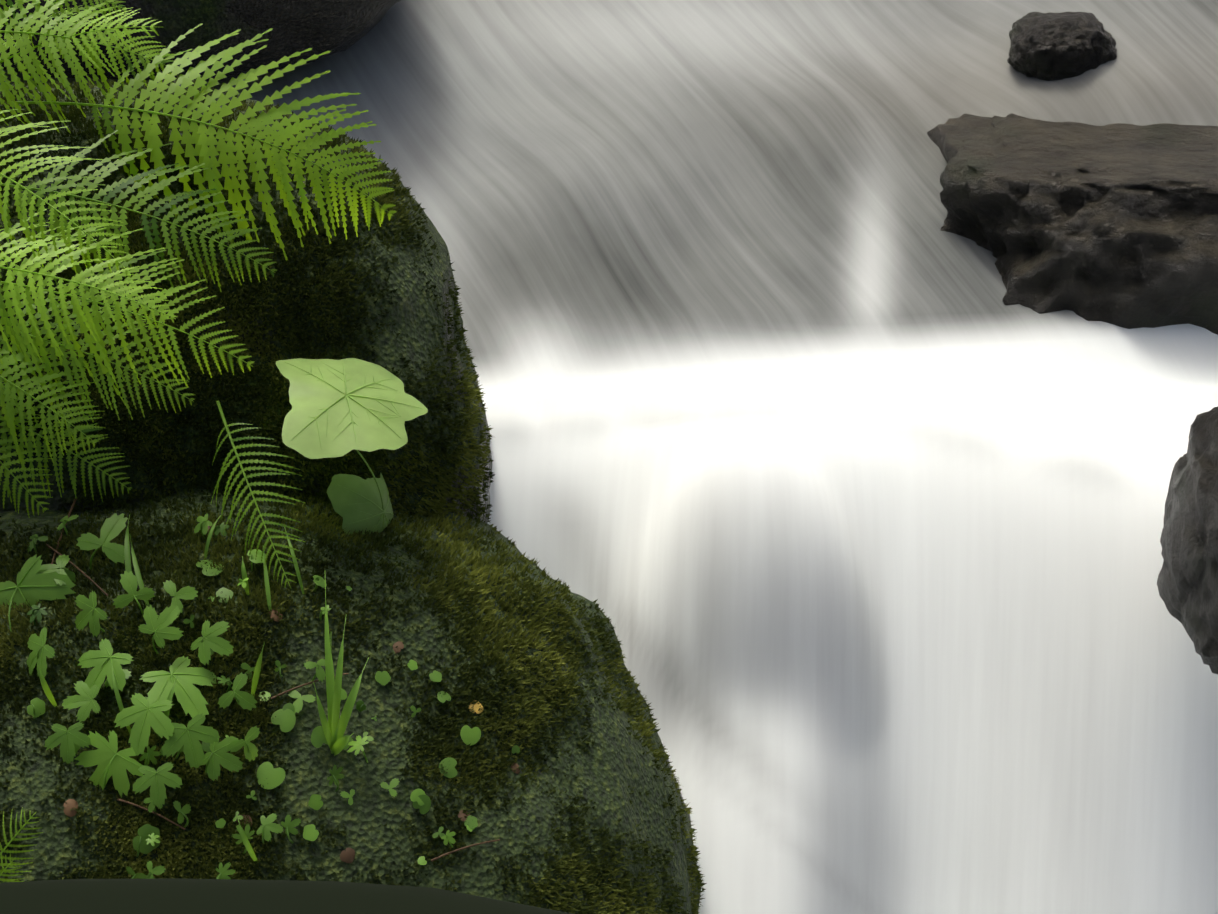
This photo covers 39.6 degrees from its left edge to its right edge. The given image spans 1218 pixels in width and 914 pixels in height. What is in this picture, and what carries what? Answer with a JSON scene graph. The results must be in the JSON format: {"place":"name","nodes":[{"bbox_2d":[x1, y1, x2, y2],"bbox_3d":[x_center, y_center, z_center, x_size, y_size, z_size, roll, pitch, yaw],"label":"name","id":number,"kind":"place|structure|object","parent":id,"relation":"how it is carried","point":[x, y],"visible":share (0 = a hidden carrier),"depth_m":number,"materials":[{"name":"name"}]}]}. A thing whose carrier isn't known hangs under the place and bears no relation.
{"place":"outdoors","nodes":[
{"label":"outdoors","id":0,"kind":"place"},
{"bbox_2d":[0,0,1217,913],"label":"stream water","id":1,"kind":"structure","parent":0,"point":[831,471],"depth_m":2.49,"materials":[{"name":"liquid"}]},
{"bbox_2d":[0,0,400,81],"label":"boulder","id":2,"kind":"object","parent":1,"relation":"on","point":[318,27],"visible":0.58,"depth_m":2.77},
{"bbox_2d":[0,80,491,522],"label":"boulder","id":3,"kind":"object","parent":1,"relation":"on","point":[414,316],"visible":0.23,"depth_m":2.04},
{"bbox_2d":[0,878,572,913],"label":"rock","id":4,"kind":"object","parent":1,"relation":"on","point":[154,896],"visible":1,"depth_m":0.71,"materials":[{"name":"black"}]},
{"bbox_2d":[0,489,700,913],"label":"boulder","id":5,"kind":"object","parent":1,"relation":"on","point":[612,765],"visible":0.44,"depth_m":1.84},
{"bbox_2d":[0,0,396,882],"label":"ferns","id":6,"kind":"object","parent":5,"relation":"on","point":[30,340],"visible":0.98,"depth_m":1.92,"materials":[{"name":"green plant"}]},
{"bbox_2d":[0,513,519,878],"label":"small plants","id":7,"kind":"object","parent":5,"relation":"on","point":[36,580],"visible":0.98,"depth_m":1.76,"materials":[{"name":"green plant"}]},
{"bbox_2d":[46,498,519,862],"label":"dead leaves and twigs","id":8,"kind":"object","parent":5,"relation":"on","point":[347,855],"visible":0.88,"depth_m":1.80,"materials":[{"name":"brown plant"}]},
{"bbox_2d":[276,358,427,534],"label":"butterbur leaves","id":9,"kind":"object","parent":5,"relation":"on","point":[341,407],"visible":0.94,"depth_m":1.94,"materials":[{"name":"green plant"}]},
{"bbox_2d":[0,74,706,913],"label":"moss tufts","id":10,"kind":"object","parent":5,"relation":"on","point":[20,622],"visible":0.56,"depth_m":1.96,"materials":[{"name":"green plant"}]},
{"bbox_2d":[469,700,482,713],"bbox_3d":[-0.150,0.282,1.902,0.014,0.008,0.016,24,37,35],"label":"fallen yellow leaf","id":11,"kind":"object","parent":5,"relation":"on","point":[474,708],"visible":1,"depth_m":1.90,"materials":[{"name":"yellow plant"}]},
{"bbox_2d":[1007,12,1116,80],"bbox_3d":[0.788,-0.710,2.949,0.185,0.132,0.161,0,30,1],"label":"rock","id":12,"kind":"object","parent":1,"relation":"in","point":[1050,46],"visible":0.92,"depth_m":2.90,"materials":[{"name":"black stone"}]},
{"bbox_2d":[927,113,1217,334],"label":"rock","id":13,"kind":"object","parent":1,"relation":"in","point":[1116,224],"visible":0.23,"depth_m":2.67,"materials":[{"name":"black stone"}]},
{"bbox_2d":[1157,407,1217,673],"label":"edge rock","id":14,"kind":"object","parent":1,"relation":"in","point":[1187,582],"visible":1,"depth_m":2.10,"materials":[{"name":"grey stone"}]}
]}

